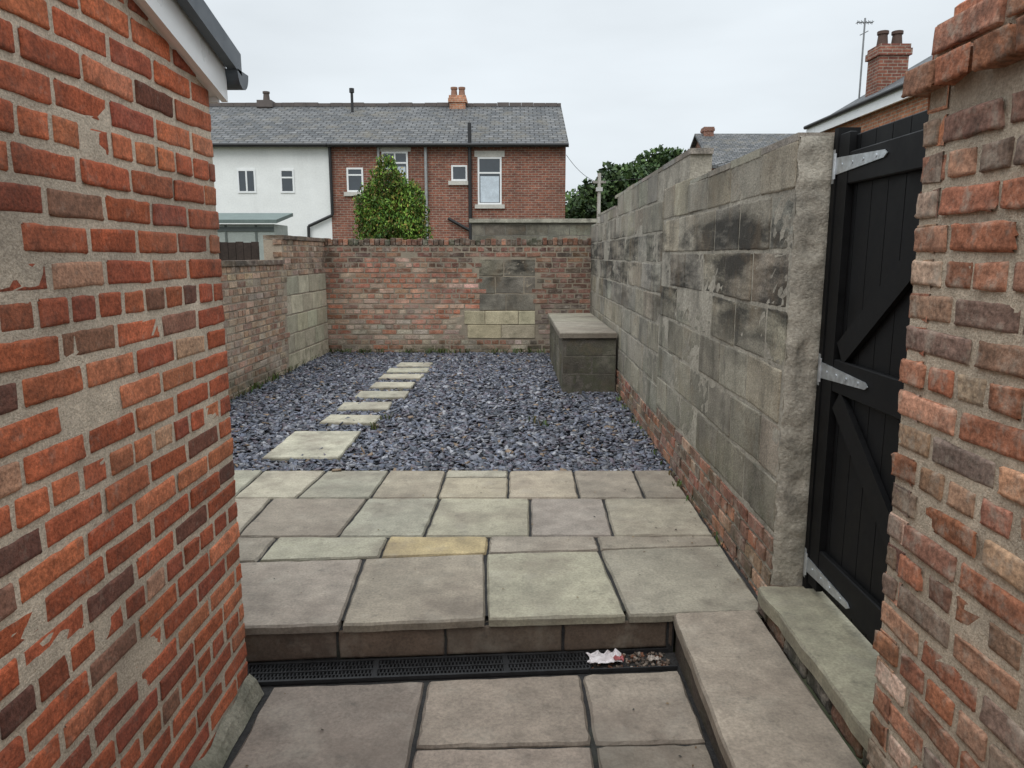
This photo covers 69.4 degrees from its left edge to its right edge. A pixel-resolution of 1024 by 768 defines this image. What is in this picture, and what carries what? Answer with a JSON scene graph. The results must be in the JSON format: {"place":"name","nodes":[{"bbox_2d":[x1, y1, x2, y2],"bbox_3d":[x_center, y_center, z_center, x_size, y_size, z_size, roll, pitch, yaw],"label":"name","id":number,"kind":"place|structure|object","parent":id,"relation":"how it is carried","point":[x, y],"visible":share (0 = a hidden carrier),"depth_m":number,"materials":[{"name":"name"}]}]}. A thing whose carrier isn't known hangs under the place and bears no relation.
{"place":"outdoors","nodes":[
{"label":"outdoors","id":0,"kind":"place"},
{"bbox_2d":[212,147,332,238],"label":"walls","id":1,"kind":"structure","parent":0,"point":[307,202],"depth_m":24.24,"materials":[{"name":"white paint"}]},
{"bbox_2d":[237,169,256,192],"bbox_3d":[-8.680,-6.635,24.204,0.600,0.750,0.028,0,10,0],"label":"window","id":2,"kind":"structure","parent":1,"relation":"attached to","point":[246,180],"depth_m":24.20,"materials":[{"name":"white plastic"}]},
{"bbox_2d":[209,106,350,142],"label":"roof","id":3,"kind":"structure","parent":1,"relation":"on","point":[278,124],"depth_m":25.70,"materials":[{"name":"tile"}]},
{"bbox_2d":[256,91,274,107],"bbox_3d":[-9.150,-10.483,27.609,0.600,0.800,0.700,0,10,0],"label":"chimney","id":4,"kind":"object","parent":3,"relation":"on","point":[266,102],"visible":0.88,"depth_m":27.30,"materials":[{"name":"ceramic"}]},
{"bbox_2d":[212,143,326,146],"bbox_3d":[-10.980,-7.678,23.754,10.040,0.120,0.120,0,10,0],"label":"gutter","id":5,"kind":"object","parent":3,"relation":"attached to","point":[269,145],"visible":0.41,"depth_m":23.71,"materials":[{"name":"black plastic"}]},
{"bbox_2d":[209,102,350,105],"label":"ridge tiles","id":6,"kind":"object","parent":3,"relation":"on","point":[286,104],"visible":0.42,"depth_m":27.50,"materials":[{"name":"tile"}]},
{"bbox_2d":[279,169,294,192],"bbox_3d":[-7.350,-6.635,24.204,0.460,0.750,0.028,0,10,0],"label":"window","id":7,"kind":"structure","parent":1,"relation":"attached to","point":[287,184],"depth_m":24.21,"materials":[{"name":"white plastic"}]},
{"bbox_2d":[307,147,333,236],"bbox_3d":[-6.325,-5.295,24.352,0.950,4.901,0.100,0,10,0],"label":"downpipe","id":8,"kind":"object","parent":1,"relation":"attached to","point":[331,197],"visible":0.75,"depth_m":24.18,"materials":[{"name":"black plastic"}]},
{"bbox_2d":[331,147,565,239],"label":"walls","id":9,"kind":"structure","parent":0,"point":[533,182],"depth_m":24.24,"materials":[{"name":"brick"}]},
{"bbox_2d":[344,168,363,195],"bbox_3d":[-5.130,-6.606,24.184,0.740,0.900,0.079,0,10,0],"label":"window","id":10,"kind":"structure","parent":9,"relation":"attached to","point":[354,179],"depth_m":24.20,"materials":[{"name":"white plastic"}]},
{"bbox_2d":[379,147,410,181],"bbox_3d":[-3.815,-7.000,24.115,1.050,1.500,0.079,0,10,0],"label":"window","id":11,"kind":"structure","parent":9,"relation":"attached to","point":[399,155],"depth_m":24.07,"materials":[{"name":"white plastic"}]},
{"bbox_2d":[328,106,568,146],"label":"roof","id":12,"kind":"structure","parent":9,"relation":"on","point":[447,124],"depth_m":25.49,"materials":[{"name":"tile"}]},
{"bbox_2d":[349,88,353,112],"bbox_3d":[-5.800,-10.222,26.842,0.166,0.950,0.166,-4,11,-22],"label":"vent pipe","id":13,"kind":"object","parent":12,"relation":"on","point":[351,91],"visible":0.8,"depth_m":26.78,"materials":[{"name":"black plastic"}]},
{"bbox_2d":[377,142,428,239],"bbox_3d":[-3.560,-5.345,24.343,1.620,5.000,0.100,0,10,0],"label":"downpipe","id":14,"kind":"object","parent":12,"relation":"attached to","point":[425,171],"visible":0.36,"depth_m":24.06,"materials":[{"name":"grey plastic"}]},
{"bbox_2d":[326,143,567,146],"bbox_3d":[-2.070,-7.678,23.754,7.740,0.120,0.120,0,10,0],"label":"gutter","id":15,"kind":"object","parent":12,"relation":"attached to","point":[447,144],"visible":1,"depth_m":23.70,"materials":[{"name":"black plastic"}]},
{"bbox_2d":[353,102,560,105],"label":"ridge tiles","id":16,"kind":"object","parent":12,"relation":"on","point":[448,104],"visible":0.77,"depth_m":27.50,"materials":[{"name":"tile"}]},
{"bbox_2d":[448,87,467,108],"bbox_3d":[-2.010,-10.557,27.596,0.680,0.950,0.900,0,10,0],"label":"chimney","id":17,"kind":"object","parent":12,"relation":"on","point":[456,101],"visible":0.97,"depth_m":27.24,"materials":[{"name":"orange brick"}]},
{"bbox_2d":[447,123,471,239],"bbox_3d":[-1.717,-5.641,24.292,0.814,5.600,0.120,0,10,0],"label":"soil pipe","id":18,"kind":"object","parent":12,"relation":"attached to","point":[469,229],"visible":0.8,"depth_m":24.14,"materials":[{"name":"black plastic"}]},
{"bbox_2d":[448,165,467,184],"bbox_3d":[-1.720,-6.818,24.147,0.720,0.630,0.079,0,10,0],"label":"window","id":19,"kind":"structure","parent":9,"relation":"attached to","point":[458,174],"depth_m":24.16,"materials":[{"name":"white plastic"}]},
{"bbox_2d":[474,151,504,208],"bbox_3d":[-0.730,-6.670,24.173,0.980,1.830,0.079,0,10,0],"label":"window","id":20,"kind":"structure","parent":9,"relation":"attached to","point":[489,179],"depth_m":24.20,"materials":[{"name":"white plastic"}]},
{"bbox_2d":[230,351,672,473],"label":"slate gravel","id":21,"kind":"structure","parent":0,"point":[464,411],"depth_m":6.50,"materials":[{"name":"grey gravel"}]},
{"bbox_2d":[262,362,432,463],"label":"stepping stones","id":22,"kind":"object","parent":21,"relation":"on","point":[310,444],"visible":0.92,"depth_m":6.30,"materials":[{"name":"stone"}]},
{"bbox_2d":[230,348,723,547],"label":"weeds","id":23,"kind":"object","parent":21,"relation":"on","point":[275,377],"visible":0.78,"depth_m":8.01,"materials":[{"name":"green plant"}]},
{"bbox_2d":[548,313,616,394],"bbox_3d":[0.793,-0.436,9.020,0.605,0.657,2.680,0,10,0],"label":"concrete block bench","id":24,"kind":"object","parent":21,"relation":"on","point":[582,351],"visible":1,"depth_m":7.76,"materials":[{"name":"concrete"}]},
{"bbox_2d":[246,476,738,766],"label":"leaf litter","id":25,"kind":"object","parent":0,"point":[578,597],"visible":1,"depth_m":3.58,"materials":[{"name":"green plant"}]},
{"bbox_2d":[469,219,597,244],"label":"block yard wall","id":26,"kind":"structure","parent":0,"point":[511,229],"depth_m":15.67,"materials":[{"name":"concrete"}]},
{"bbox_2d":[204,0,964,201],"label":"sky","id":27,"kind":"structure","parent":0,"point":[628,78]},
{"bbox_2d":[673,627,864,767],"bbox_3d":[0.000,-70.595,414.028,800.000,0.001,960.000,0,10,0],"label":"ground","id":28,"kind":"structure","parent":0,"point":[820,705],"depth_m":2.73,"materials":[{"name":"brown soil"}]},
{"bbox_2d":[0,0,263,767],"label":"brick outbuilding","id":29,"kind":"structure","parent":28,"relation":"on","point":[122,635],"depth_m":1.78,"materials":[{"name":"brick"}]},
{"bbox_2d":[219,242,259,260],"bbox_3d":[-3.883,-0.904,9.415,1.434,1.784,0.060,0,10,0],"label":"timber fence","id":30,"kind":"object","parent":28,"relation":"on","point":[237,251],"visible":0.14,"depth_m":9.25,"materials":[{"name":"brown wood"}]},
{"bbox_2d":[217,213,292,259],"bbox_3d":[-6.535,-2.283,15.260,3.830,2.490,1.150,0,10,0],"label":"lean to shed","id":31,"kind":"object","parent":28,"relation":"on","point":[246,233],"visible":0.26,"depth_m":14.71,"materials":[{"name":"glass"}]},
{"bbox_2d":[221,235,328,399],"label":"side garden wall","id":32,"kind":"structure","parent":28,"relation":"on","point":[274,302],"depth_m":8.73,"materials":[{"name":"brick"}]},
{"bbox_2d":[352,155,433,239],"bbox_3d":[-2.030,-2.259,12.761,1.475,3.302,1.425,0,10,0],"label":"leafy shrub","id":33,"kind":"object","parent":28,"relation":"on","point":[387,210],"visible":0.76,"depth_m":12.38,"materials":[{"name":"green plant"}]},
{"bbox_2d":[324,238,591,353],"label":"brick garden wall","id":34,"kind":"structure","parent":28,"relation":"on","point":[394,295],"depth_m":10.82,"materials":[{"name":"brick"}]},
{"bbox_2d":[223,470,862,767],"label":"stone patio","id":35,"kind":"structure","parent":28,"relation":"on","point":[450,553],"depth_m":2.97,"materials":[{"name":"stone"}]},
{"bbox_2d":[247,648,677,685],"bbox_3d":[-0.635,1.103,2.838,2.546,0.022,0.134,-1,10,-4],"label":"drainage channel","id":36,"kind":"object","parent":35,"relation":"on","point":[265,675],"visible":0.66,"depth_m":2.85,"materials":[{"name":"black plastic"}]},
{"bbox_2d":[586,648,658,663],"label":"litter","id":37,"kind":"object","parent":36,"relation":"on","point":[607,656],"visible":1,"depth_m":2.90,"materials":[{"name":"white paper"}]},
{"bbox_2d":[757,586,878,767],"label":"stone threshold","id":38,"kind":"object","parent":35,"relation":"on","point":[831,653],"visible":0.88,"depth_m":2.50,"materials":[{"name":"stone"}]},
{"bbox_2d":[802,109,928,644],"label":"wooden gate","id":39,"kind":"structure","parent":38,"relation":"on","point":[875,191],"depth_m":2.52,"materials":[{"name":"black paint"}]},
{"bbox_2d":[565,184,592,218],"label":"deciduous tree","id":40,"kind":"object","parent":28,"relation":"on","point":[570,202],"visible":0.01,"depth_m":51.92,"materials":[{"name":"green plant"}]},
{"bbox_2d":[593,173,605,222],"bbox_3d":[2.970,-5.017,25.517,0.440,4.350,0.200,0,10,0],"label":"telegraph pole","id":41,"kind":"object","parent":28,"relation":"on","point":[599,189],"visible":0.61,"depth_m":25.21,"materials":[{"name":"grey wood"}]},
{"bbox_2d":[566,114,867,180],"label":"overhead wires","id":42,"kind":"object","parent":41,"relation":"attached to","point":[713,165],"visible":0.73,"depth_m":23.37,"materials":[{"name":"black plastic"}]},
{"bbox_2d":[565,161,659,223],"bbox_3d":[5.134,-7.134,33.498,6.212,5.778,3.670,-5,11,-24],"label":"deciduous tree","id":43,"kind":"object","parent":28,"relation":"on","point":[585,207],"visible":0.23,"depth_m":32.32,"materials":[{"name":"green plant"}]},
{"bbox_2d":[627,144,685,168],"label":"deciduous tree","id":44,"kind":"object","parent":28,"relation":"on","point":[662,157],"visible":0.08,"depth_m":43.57,"materials":[{"name":"green plant"}]},
{"bbox_2d":[590,132,834,627],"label":"block garden wall","id":45,"kind":"structure","parent":28,"relation":"on","point":[691,251],"depth_m":3.94,"materials":[{"name":"concrete"}]},
{"bbox_2d":[767,136,833,656],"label":"rendered wall end","id":46,"kind":"structure","parent":28,"relation":"on","point":[810,218],"depth_m":2.83,"materials":[{"name":"concrete"}]},
{"bbox_2d":[866,0,1023,767],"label":"brick gate pier","id":47,"kind":"structure","parent":28,"relation":"on","point":[948,644],"depth_m":1.53,"materials":[{"name":"red brick"}]},
{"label":"walls","id":48,"kind":"object","parent":28,"relation":"on","visible":0},
{"bbox_2d":[690,134,793,167],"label":"roof","id":49,"kind":"structure","parent":48,"relation":"on","point":[728,147],"depth_m":45.71,"materials":[{"name":"tile"}]},
{"bbox_2d":[700,127,714,135],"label":"chimney","id":50,"kind":"object","parent":49,"relation":"on","point":[706,131],"visible":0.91,"depth_m":46.57,"materials":[{"name":"brick"}]},
{"bbox_2d":[824,97,927,132],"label":"walls","id":51,"kind":"structure","parent":0,"point":[898,110],"depth_m":15.49,"materials":[{"name":"orange brick"}]},
{"bbox_2d":[832,55,932,113],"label":"roof","id":52,"kind":"structure","parent":51,"relation":"on","point":[895,83],"depth_m":17.85,"materials":[{"name":"stone"}]},
{"bbox_2d":[806,88,910,131],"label":"fascia","id":53,"kind":"structure","parent":52,"relation":"attached to","point":[892,98],"depth_m":16.31,"materials":[{"name":"white plastic"}]},
{"bbox_2d":[803,83,902,129],"bbox_3d":[7.660,-5.637,13.279,0.100,0.100,12.300,0,10,0],"label":"gutter","id":54,"kind":"object","parent":53,"relation":"attached to","point":[870,99],"visible":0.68,"depth_m":16.36,"materials":[{"name":"black plastic"}]},
{"bbox_2d":[856,18,873,98],"bbox_3d":[8.830,-8.039,18.696,0.400,2.250,0.200,0,10,0],"label":"aerial","id":55,"kind":"object","parent":52,"relation":"attached to","point":[865,22],"visible":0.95,"depth_m":18.61,"materials":[{"name":"metal"}]},
{"bbox_2d":[865,30,912,96],"bbox_3d":[8.960,-7.495,17.674,0.780,1.730,0.700,0,10,0],"label":"chimney","id":56,"kind":"object","parent":52,"relation":"on","point":[887,62],"visible":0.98,"depth_m":17.41,"materials":[{"name":"brick"}]}
]}

